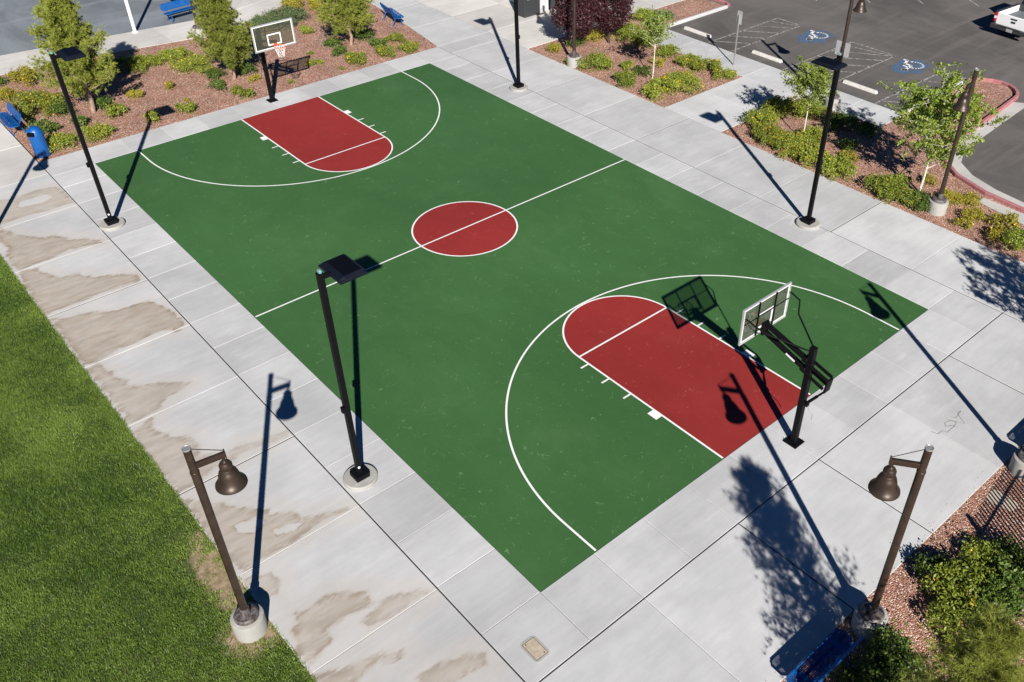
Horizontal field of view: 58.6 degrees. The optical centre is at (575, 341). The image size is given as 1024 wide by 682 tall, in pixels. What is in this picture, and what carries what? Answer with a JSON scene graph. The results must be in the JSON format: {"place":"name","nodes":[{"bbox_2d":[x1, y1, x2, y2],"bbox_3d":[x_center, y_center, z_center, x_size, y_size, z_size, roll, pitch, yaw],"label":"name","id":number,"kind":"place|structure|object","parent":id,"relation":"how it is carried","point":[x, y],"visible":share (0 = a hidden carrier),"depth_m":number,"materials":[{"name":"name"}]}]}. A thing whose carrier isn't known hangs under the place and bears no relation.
{"place":"outdoors","nodes":[
{"label":"outdoors","id":0,"kind":"place"},
{"bbox_2d":[0,122,47,187],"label":"walkway corner","id":1,"kind":"object","parent":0,"point":[19,162],"visible":1,"depth_m":35.36,"materials":[{"name":"concrete"}]},
{"bbox_2d":[0,0,227,54],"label":"play court","id":2,"kind":"object","parent":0,"point":[17,18],"visible":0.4,"depth_m":48.50,"materials":[{"name":"grey concrete"}]},
{"bbox_2d":[160,0,196,21],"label":"park bench","id":3,"kind":"object","parent":2,"relation":"on","point":[173,5],"visible":0.79,"depth_m":48.13,"materials":[{"name":"blue metal"}]},
{"bbox_2d":[0,0,281,74],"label":"sidewalk","id":4,"kind":"structure","parent":0,"point":[165,34],"depth_m":46.07,"materials":[{"name":"concrete"}]},
{"bbox_2d":[0,253,317,681],"bbox_3d":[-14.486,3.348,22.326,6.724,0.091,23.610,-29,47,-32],"label":"lawn","id":5,"kind":"structure","parent":0,"point":[27,394],"depth_m":20.88,"materials":[{"name":"green plant"}]},
{"bbox_2d":[181,445,267,642],"bbox_3d":[-6.577,3.884,17.523,1.155,5.375,0.690,-22,43,-26],"label":"bell lamp","id":6,"kind":"object","parent":5,"relation":"on","point":[248,623],"visible":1,"depth_m":16.99,"materials":[{"name":"metal"}]},
{"bbox_2d":[0,0,436,161],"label":"gravel bed","id":7,"kind":"object","parent":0,"point":[282,69],"visible":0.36,"depth_m":42.01,"materials":[{"name":"brown gravel"}]},
{"bbox_2d":[0,102,26,135],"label":"park bench","id":8,"kind":"object","parent":7,"relation":"on","point":[10,123],"visible":0.94,"depth_m":37.40,"materials":[{"name":"blue metal"}]},
{"bbox_2d":[4,60,38,88],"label":"yellow shrub","id":9,"kind":"object","parent":7,"relation":"on","point":[24,71],"visible":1,"depth_m":41.17,"materials":[{"name":"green plant"}]},
{"bbox_2d":[26,126,50,157],"bbox_3d":[-21.016,-7.822,35.527,0.617,1.220,0.617,-29,47,-32],"label":"trash can","id":10,"kind":"object","parent":7,"relation":"on","point":[37,140],"visible":1,"depth_m":35.38,"materials":[{"name":"blue metal"}]},
{"bbox_2d":[7,84,75,118],"bbox_3d":[-23.253,-10.347,38.951,2.882,1.056,2.394,11,39,13],"label":"flowering shrub","id":11,"kind":"object","parent":7,"relation":"on","point":[44,98],"visible":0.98,"depth_m":38.74,"materials":[{"name":"green plant"}]},
{"bbox_2d":[24,115,60,135],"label":"green shrub","id":12,"kind":"object","parent":7,"relation":"on","point":[42,125],"visible":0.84,"depth_m":37.17,"materials":[{"name":"green plant"}]},
{"bbox_2d":[47,99,76,117],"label":"green shrub","id":13,"kind":"object","parent":7,"relation":"on","point":[60,108],"visible":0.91,"depth_m":38.67,"materials":[{"name":"green plant"}]},
{"bbox_2d":[46,131,78,152],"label":"flowering shrub","id":14,"kind":"object","parent":7,"relation":"on","point":[57,138],"visible":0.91,"depth_m":36.23,"materials":[{"name":"green plant"}]},
{"bbox_2d":[25,0,118,112],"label":"pine tree","id":15,"kind":"object","parent":7,"relation":"on","point":[62,29],"visible":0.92,"depth_m":36.97,"materials":[{"name":"green plant"}]},
{"bbox_2d":[80,122,120,144],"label":"flowering shrub","id":16,"kind":"object","parent":7,"relation":"on","point":[97,128],"visible":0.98,"depth_m":36.91,"materials":[{"name":"green plant"}]},
{"bbox_2d":[105,97,127,121],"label":"spreading shrub","id":17,"kind":"object","parent":7,"relation":"on","point":[110,110],"visible":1,"depth_m":38.57,"materials":[{"name":"green plant"}]},
{"bbox_2d":[123,50,160,73],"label":"spreading shrub","id":18,"kind":"object","parent":7,"relation":"on","point":[136,61],"visible":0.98,"depth_m":42.74,"materials":[{"name":"green plant"}]},
{"bbox_2d":[156,44,191,64],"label":"spreading shrub","id":19,"kind":"object","parent":7,"relation":"on","point":[170,54],"visible":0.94,"depth_m":43.42,"materials":[{"name":"green plant"}]},
{"bbox_2d":[166,51,214,74],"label":"flowering shrub","id":20,"kind":"object","parent":7,"relation":"on","point":[187,61],"visible":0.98,"depth_m":42.50,"materials":[{"name":"green plant"}]},
{"bbox_2d":[186,0,255,79],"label":"pine tree","id":21,"kind":"object","parent":7,"relation":"on","point":[220,44],"visible":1,"depth_m":40.28,"materials":[{"name":"green plant"}]},
{"bbox_2d":[245,11,275,32],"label":"grey green shrub","id":22,"kind":"object","parent":7,"relation":"on","point":[258,20],"visible":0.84,"depth_m":47.12,"materials":[{"name":"green plant"}]},
{"bbox_2d":[262,2,310,28],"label":"grey green shrub","id":23,"kind":"object","parent":7,"relation":"on","point":[289,12],"visible":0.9,"depth_m":47.63,"materials":[{"name":"green plant"}]},
{"bbox_2d":[313,0,375,45],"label":"young tree","id":24,"kind":"object","parent":7,"relation":"on","point":[344,13],"visible":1,"depth_m":44.22,"materials":[{"name":"green plant"}]},
{"bbox_2d":[341,48,369,65],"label":"flowering shrub","id":25,"kind":"object","parent":7,"relation":"on","point":[351,56],"visible":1,"depth_m":43.48,"materials":[{"name":"green plant"}]},
{"bbox_2d":[0,174,523,681],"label":"sidewalk","id":26,"kind":"structure","parent":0,"point":[338,584],"depth_m":22.52,"materials":[{"name":"concrete"}]},
{"bbox_2d":[5,21,1000,681],"bbox_3d":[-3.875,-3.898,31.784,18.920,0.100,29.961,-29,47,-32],"label":"court apron","id":27,"kind":"object","parent":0,"point":[495,597],"visible":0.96,"depth_m":24.55,"materials":[{"name":"concrete"}]},
{"bbox_2d":[49,46,124,230],"bbox_3d":[-16.015,-6.575,29.993,1.263,6.205,0.920,-29,47,-32],"label":"light pole","id":28,"kind":"object","parent":27,"relation":"on","point":[110,222],"visible":1,"depth_m":29.58,"materials":[{"name":"black metal"}]},
{"bbox_2d":[249,17,295,102],"bbox_3d":[-13.006,-11.678,38.403,2.582,3.828,1.792,16,41,19],"label":"basketball hoop","id":29,"kind":"object","parent":27,"relation":"on","point":[259,46],"visible":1,"depth_m":37.90,"materials":[{"name":"clear glass"}]},
{"bbox_2d":[315,254,377,490],"bbox_3d":[-5.117,0.880,20.624,1.263,6.205,0.920,-29,47,-32],"label":"light pole","id":30,"kind":"object","parent":27,"relation":"on","point":[341,269],"visible":1,"depth_m":19.96,"materials":[{"name":"metal"}]},
{"bbox_2d":[509,0,527,91],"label":"light pole","id":31,"kind":"object","parent":27,"relation":"on","point":[518,86],"visible":1,"depth_m":40.51,"materials":[{"name":"black metal"}]},
{"bbox_2d":[521,636,549,661],"bbox_3d":[-0.825,6.334,18.705,0.400,0.018,0.580,-29,47,-32],"label":"utility box","id":32,"kind":"object","parent":27,"relation":"on","point":[535,649],"visible":1,"depth_m":18.70,"materials":[{"name":"concrete"}]},
{"bbox_2d":[738,281,833,448],"bbox_3d":[5.291,0.612,22.962,2.582,3.828,1.792,16,41,19],"label":"basketball hoop","id":33,"kind":"object","parent":27,"relation":"on","point":[793,440],"visible":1,"depth_m":22.27,"materials":[{"name":"black paint"}]},
{"bbox_2d":[796,52,847,229],"bbox_3d":[8.094,-6.477,30.122,1.263,6.205,0.920,-29,47,-32],"label":"light pole","id":34,"kind":"object","parent":27,"relation":"on","point":[809,221],"visible":1,"depth_m":30.00,"materials":[{"name":"black metal"}]},
{"bbox_2d":[95,63,927,591],"bbox_3d":[-3.879,-3.960,31.789,15.760,0.001,26.820,-29,47,-32],"label":"court surface","id":35,"kind":"object","parent":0,"point":[433,347],"visible":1,"depth_m":29.02,"materials":[{"name":"green paint"}]},
{"bbox_2d":[138,72,898,550],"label":"court lines","id":36,"kind":"object","parent":35,"relation":"on","point":[656,414],"visible":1,"depth_m":28.24,"materials":[{"name":"white paint"}]},
{"bbox_2d":[241,97,809,458],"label":"court key areas","id":37,"kind":"object","parent":35,"relation":"on","point":[721,398],"visible":1,"depth_m":26.92,"materials":[{"name":"red paint"}]},
{"bbox_2d":[0,0,1023,681],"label":"joint filler","id":38,"kind":"object","parent":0,"point":[678,570],"visible":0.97,"depth_m":23.04,"materials":[{"name":"black"}]},
{"bbox_2d":[416,0,682,48],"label":"plaza","id":39,"kind":"structure","parent":0,"point":[495,17],"depth_m":48.89,"materials":[{"name":"concrete"}]},
{"bbox_2d":[518,0,539,17],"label":"vending cabinet","id":40,"kind":"object","parent":39,"relation":"on","point":[527,8],"visible":0.81,"depth_m":48.83,"materials":[{"name":"grey metal"}]},
{"bbox_2d":[529,0,741,107],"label":"gravel bed","id":41,"kind":"object","parent":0,"point":[617,52],"visible":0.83,"depth_m":44.52,"materials":[{"name":"brown gravel"}]},
{"bbox_2d":[549,0,596,40],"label":"burgundy tree","id":42,"kind":"object","parent":41,"relation":"on","point":[585,17],"visible":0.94,"depth_m":43.82,"materials":[{"name":"purple plant"}]},
{"bbox_2d":[567,0,580,67],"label":"bell lamp","id":43,"kind":"object","parent":41,"relation":"on","point":[572,60],"visible":0.99,"depth_m":43.16,"materials":[{"name":"brown metal"}]},
{"bbox_2d":[576,48,616,72],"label":"spreading shrub","id":44,"kind":"object","parent":41,"relation":"on","point":[606,62],"visible":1,"depth_m":42.99,"materials":[{"name":"green plant"}]},
{"bbox_2d":[593,0,634,42],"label":"burgundy tree","id":45,"kind":"object","parent":41,"relation":"on","point":[608,19],"visible":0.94,"depth_m":44.67,"materials":[{"name":"purple plant"}]},
{"bbox_2d":[612,67,638,90],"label":"spreading shrub","id":46,"kind":"object","parent":41,"relation":"on","point":[629,77],"visible":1,"depth_m":41.53,"materials":[{"name":"green plant"}]},
{"bbox_2d":[614,19,641,42],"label":"spreading shrub","id":47,"kind":"object","parent":41,"relation":"on","point":[623,29],"visible":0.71,"depth_m":46.22,"materials":[{"name":"green plant"}]},
{"bbox_2d":[627,5,677,77],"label":"young tree","id":48,"kind":"object","parent":41,"relation":"on","point":[655,22],"visible":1,"depth_m":40.89,"materials":[{"name":"green plant"}]},
{"bbox_2d":[641,73,685,102],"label":"flowering shrub","id":49,"kind":"object","parent":41,"relation":"on","point":[653,86],"visible":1,"depth_m":40.59,"materials":[{"name":"green plant"}]},
{"bbox_2d":[651,40,682,59],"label":"spreading shrub","id":50,"kind":"object","parent":41,"relation":"on","point":[666,49],"visible":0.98,"depth_m":44.38,"materials":[{"name":"green plant"}]},
{"bbox_2d":[658,67,710,95],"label":"flowering shrub","id":51,"kind":"object","parent":41,"relation":"on","point":[688,75],"visible":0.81,"depth_m":41.29,"materials":[{"name":"green plant"}]},
{"bbox_2d":[668,48,701,69],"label":"flowering shrub","id":52,"kind":"object","parent":41,"relation":"on","point":[687,59],"visible":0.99,"depth_m":43.41,"materials":[{"name":"green plant"}]},
{"bbox_2d":[692,53,723,74],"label":"flowering shrub","id":53,"kind":"object","parent":41,"relation":"on","point":[715,62],"visible":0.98,"depth_m":42.96,"materials":[{"name":"green plant"}]},
{"bbox_2d":[711,63,739,80],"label":"flowering shrub","id":54,"kind":"object","parent":41,"relation":"on","point":[730,72],"visible":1,"depth_m":42.31,"materials":[{"name":"green plant"}]},
{"bbox_2d":[371,0,1023,311],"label":"walkway","id":55,"kind":"structure","parent":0,"point":[988,276],"depth_m":35.48,"materials":[{"name":"concrete"}]},
{"bbox_2d":[647,29,900,131],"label":"cross walkway","id":56,"kind":"structure","parent":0,"point":[723,107],"depth_m":40.94,"materials":[{"name":"concrete"}]},
{"bbox_2d":[541,297,1023,681],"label":"walkway","id":57,"kind":"structure","parent":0,"point":[738,603],"depth_m":20.95,"materials":[{"name":"concrete"}]},
{"bbox_2d":[667,0,1023,201],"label":"parking lot","id":58,"kind":"structure","parent":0,"point":[944,32],"depth_m":46.30,"materials":[{"name":"grey asphalt"}]},
{"bbox_2d":[665,5,727,27],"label":"kerb","id":59,"kind":"structure","parent":58,"relation":"on","point":[703,14],"depth_m":49.17,"materials":[{"name":"concrete"}]},
{"bbox_2d":[707,0,978,103],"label":"parking lines","id":60,"kind":"object","parent":58,"relation":"on","point":[797,25],"visible":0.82,"depth_m":45.10,"materials":[{"name":"white paint"}]},
{"bbox_2d":[796,30,929,73],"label":"parking symbol field","id":61,"kind":"structure","parent":58,"relation":"on","point":[897,67],"depth_m":44.39,"materials":[{"name":"blue paint"}]},
{"bbox_2d":[942,77,1023,212],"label":"kerb","id":62,"kind":"structure","parent":58,"relation":"on","point":[960,177],"depth_m":35.15,"materials":[{"name":"red paint"}]},
{"bbox_2d":[949,102,1023,206],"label":"gutter","id":63,"kind":"object","parent":58,"relation":"on","point":[1012,109],"visible":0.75,"depth_m":36.47,"materials":[{"name":"concrete"}]},
{"bbox_2d":[990,0,1023,36],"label":"pickup truck","id":64,"kind":"object","parent":58,"relation":"on","point":[1009,19],"visible":1,"depth_m":46.86,"materials":[{"name":"white paint"}]},
{"bbox_2d":[722,81,1023,262],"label":"gravel bed","id":65,"kind":"object","parent":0,"point":[882,152],"visible":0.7,"depth_m":36.06,"materials":[{"name":"brown gravel"}]},
{"bbox_2d":[739,105,783,129],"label":"flowering shrub","id":66,"kind":"object","parent":65,"relation":"on","point":[760,115],"visible":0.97,"depth_m":38.17,"materials":[{"name":"green plant"}]},
{"bbox_2d":[751,119,794,150],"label":"flowering shrub","id":67,"kind":"object","parent":65,"relation":"on","point":[764,128],"visible":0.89,"depth_m":36.98,"materials":[{"name":"green plant"}]},
{"bbox_2d":[758,95,799,116],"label":"flowering shrub","id":68,"kind":"object","parent":65,"relation":"on","point":[774,102],"visible":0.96,"depth_m":39.03,"materials":[{"name":"green plant"}]},
{"bbox_2d":[767,130,816,160],"bbox_3d":[8.692,-8.037,36.545,2.486,0.819,1.836,-23,44,-27],"label":"flowering shrub","id":69,"kind":"object","parent":65,"relation":"on","point":[794,140],"visible":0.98,"depth_m":36.34,"materials":[{"name":"green plant"}]},
{"bbox_2d":[783,91,821,120],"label":"flowering shrub","id":70,"kind":"object","parent":65,"relation":"on","point":[802,103],"visible":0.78,"depth_m":38.94,"materials":[{"name":"green plant"}]},
{"bbox_2d":[780,55,841,130],"bbox_3d":[9.220,-9.623,36.409,2.236,3.421,2.487,0,38,-1],"label":"young tree","id":71,"kind":"object","parent":65,"relation":"on","point":[815,78],"visible":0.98,"depth_m":35.62,"materials":[{"name":"green plant"}]},
{"bbox_2d":[796,124,827,144],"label":"flowering shrub","id":72,"kind":"object","parent":65,"relation":"on","point":[816,131],"visible":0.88,"depth_m":36.97,"materials":[{"name":"green plant"}]},
{"bbox_2d":[789,141,839,168],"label":"flowering shrub","id":73,"kind":"object","parent":65,"relation":"on","point":[812,154],"visible":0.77,"depth_m":35.50,"materials":[{"name":"green plant"}]},
{"bbox_2d":[821,150,862,182],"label":"spreading shrub","id":74,"kind":"object","parent":65,"relation":"on","point":[843,165],"visible":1,"depth_m":34.72,"materials":[{"name":"green plant"}]},
{"bbox_2d":[822,109,865,132],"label":"green shrub","id":75,"kind":"object","parent":65,"relation":"on","point":[838,118],"visible":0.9,"depth_m":38.09,"materials":[{"name":"green plant"}]},
{"bbox_2d":[824,0,866,109],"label":"bell lamp","id":76,"kind":"object","parent":65,"relation":"on","point":[860,6],"visible":0.74,"depth_m":37.90,"materials":[{"name":"brown metal"}]},
{"bbox_2d":[854,117,884,139],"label":"green shrub","id":77,"kind":"object","parent":65,"relation":"on","point":[864,126],"visible":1,"depth_m":37.72,"materials":[{"name":"green plant"}]},
{"bbox_2d":[858,168,906,202],"bbox_3d":[11.604,-5.868,33.780,1.956,0.868,1.933,0,38,0],"label":"spreading shrub","id":78,"kind":"object","parent":65,"relation":"on","point":[884,179],"visible":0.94,"depth_m":33.77,"materials":[{"name":"green plant"}]},
{"bbox_2d":[877,177,922,209],"bbox_3d":[12.123,-5.502,33.407,2.005,0.750,2.009,-23,44,-27],"label":"spreading shrub","id":79,"kind":"object","parent":65,"relation":"on","point":[902,186],"visible":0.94,"depth_m":33.19,"materials":[{"name":"green plant"}]},
{"bbox_2d":[900,185,933,215],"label":"green shrub","id":80,"kind":"object","parent":65,"relation":"on","point":[925,196],"visible":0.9,"depth_m":32.85,"materials":[{"name":"green plant"}]},
{"bbox_2d":[877,62,1009,190],"bbox_3d":[12.808,-7.513,32.737,3.622,4.690,3.803,-7,39,-10],"label":"young tree","id":81,"kind":"object","parent":65,"relation":"on","point":[928,117],"visible":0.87,"depth_m":31.89,"materials":[{"name":"green plant"}]},
{"bbox_2d":[927,68,979,215],"bbox_3d":[12.948,-6.665,31.149,0.690,5.375,1.155,27,45,30],"label":"bell lamp","id":82,"kind":"object","parent":65,"relation":"on","point":[938,203],"visible":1,"depth_m":31.28,"materials":[{"name":"brown metal"}]},
{"bbox_2d":[957,189,982,207],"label":"yellow shrub","id":83,"kind":"object","parent":65,"relation":"on","point":[971,197],"visible":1,"depth_m":33.13,"materials":[{"name":"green plant"}]},
{"bbox_2d":[956,206,989,224],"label":"yellow shrub","id":84,"kind":"object","parent":65,"relation":"on","point":[976,211],"visible":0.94,"depth_m":32.32,"materials":[{"name":"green plant"}]},
{"bbox_2d":[980,198,1023,224],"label":"curb","id":85,"kind":"object","parent":65,"relation":"on","point":[997,207],"visible":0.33,"depth_m":33.10,"materials":[{"name":"concrete"}]},
{"bbox_2d":[987,207,1020,229],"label":"yellow shrub","id":86,"kind":"object","parent":65,"relation":"on","point":[1008,218],"visible":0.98,"depth_m":31.75,"materials":[{"name":"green plant"}]},
{"bbox_2d":[999,223,1023,251],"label":"spreading shrub","id":87,"kind":"object","parent":65,"relation":"on","point":[1015,236],"visible":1,"depth_m":30.84,"materials":[{"name":"green plant"}]},
{"bbox_2d":[781,445,1023,681],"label":"gravel bed","id":88,"kind":"object","parent":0,"point":[890,593],"depth_m":20.63,"materials":[{"name":"brown gravel"}]},
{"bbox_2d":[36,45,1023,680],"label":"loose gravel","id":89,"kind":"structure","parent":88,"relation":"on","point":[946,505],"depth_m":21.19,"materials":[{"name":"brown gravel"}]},
{"bbox_2d":[786,629,864,681],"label":"park bench","id":90,"kind":"object","parent":88,"relation":"on","point":[829,643],"visible":0.99,"depth_m":18.06,"materials":[{"name":"blue metal"}]},
{"bbox_2d":[815,653,886,681],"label":"green shrub","id":91,"kind":"object","parent":88,"relation":"on","point":[847,673],"visible":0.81,"depth_m":17.95,"materials":[{"name":"green plant"}]},
{"bbox_2d":[844,610,936,681],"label":"green shrub","id":92,"kind":"object","parent":88,"relation":"on","point":[881,636],"visible":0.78,"depth_m":18.15,"materials":[{"name":"green plant"}]},
{"bbox_2d":[851,444,933,640],"bbox_3d":[5.957,3.936,17.590,1.155,5.375,0.690,8,39,10],"label":"bell lamp","id":93,"kind":"object","parent":88,"relation":"on","point":[883,485],"visible":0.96,"depth_m":16.97,"materials":[{"name":"brown metal"}]},
{"bbox_2d":[876,644,925,681],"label":"green shrub","id":94,"kind":"object","parent":88,"relation":"on","point":[893,663],"visible":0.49,"depth_m":18.10,"materials":[{"name":"green plant"}]},
{"bbox_2d":[909,551,956,593],"bbox_3d":[7.980,5.030,20.046,1.232,0.635,1.012,-7,39,-10],"label":"green shrub","id":95,"kind":"object","parent":88,"relation":"on","point":[926,561],"visible":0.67,"depth_m":20.09,"materials":[{"name":"green plant"}]},
{"bbox_2d":[916,592,985,652],"bbox_3d":[8.033,5.904,18.860,1.707,0.741,1.583,2,38,2],"label":"spreading shrub","id":96,"kind":"object","parent":88,"relation":"on","point":[951,615],"visible":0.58,"depth_m":18.93,"materials":[{"name":"green plant"}]},
{"bbox_2d":[888,600,1023,681],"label":"pine tree","id":97,"kind":"object","parent":88,"relation":"on","point":[991,649],"visible":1,"depth_m":13.25,"materials":[{"name":"green plant"}]},
{"bbox_2d":[918,545,1002,618],"bbox_3d":[8.266,5.194,19.572,1.622,1.018,2.031,20,42,23],"label":"spreading shrub","id":98,"kind":"object","parent":88,"relation":"on","point":[952,567],"visible":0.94,"depth_m":19.54,"materials":[{"name":"green plant"}]},
{"bbox_2d":[957,528,1003,577],"bbox_3d":[9.236,4.801,20.348,1.297,0.630,1.146,19,42,22],"label":"spreading shrub","id":99,"kind":"object","parent":88,"relation":"on","point":[972,551],"visible":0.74,"depth_m":20.39,"materials":[{"name":"green plant"}]},
{"bbox_2d":[959,569,1023,628],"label":"green shrub","id":100,"kind":"object","parent":88,"relation":"on","point":[988,596],"visible":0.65,"depth_m":19.21,"materials":[{"name":"green plant"}]},
{"bbox_2d":[986,489,1006,505],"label":"stepping slab","id":101,"kind":"structure","parent":88,"relation":"on","point":[994,495],"depth_m":22.08,"materials":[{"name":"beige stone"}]},
{"bbox_2d":[973,533,1023,588],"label":"green shrub","id":102,"kind":"object","parent":88,"relation":"on","point":[1018,552],"visible":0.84,"depth_m":20.38,"materials":[{"name":"green plant"}]},
{"bbox_2d":[978,549,1023,623],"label":"green shrub","id":103,"kind":"object","parent":88,"relation":"on","point":[1010,572],"visible":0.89,"depth_m":19.60,"materials":[{"name":"green plant"}]},
{"bbox_2d":[1008,449,1023,479],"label":"concrete base","id":104,"kind":"object","parent":88,"relation":"on","point":[1016,467],"visible":1,"depth_m":22.51,"materials":[{"name":"concrete"}]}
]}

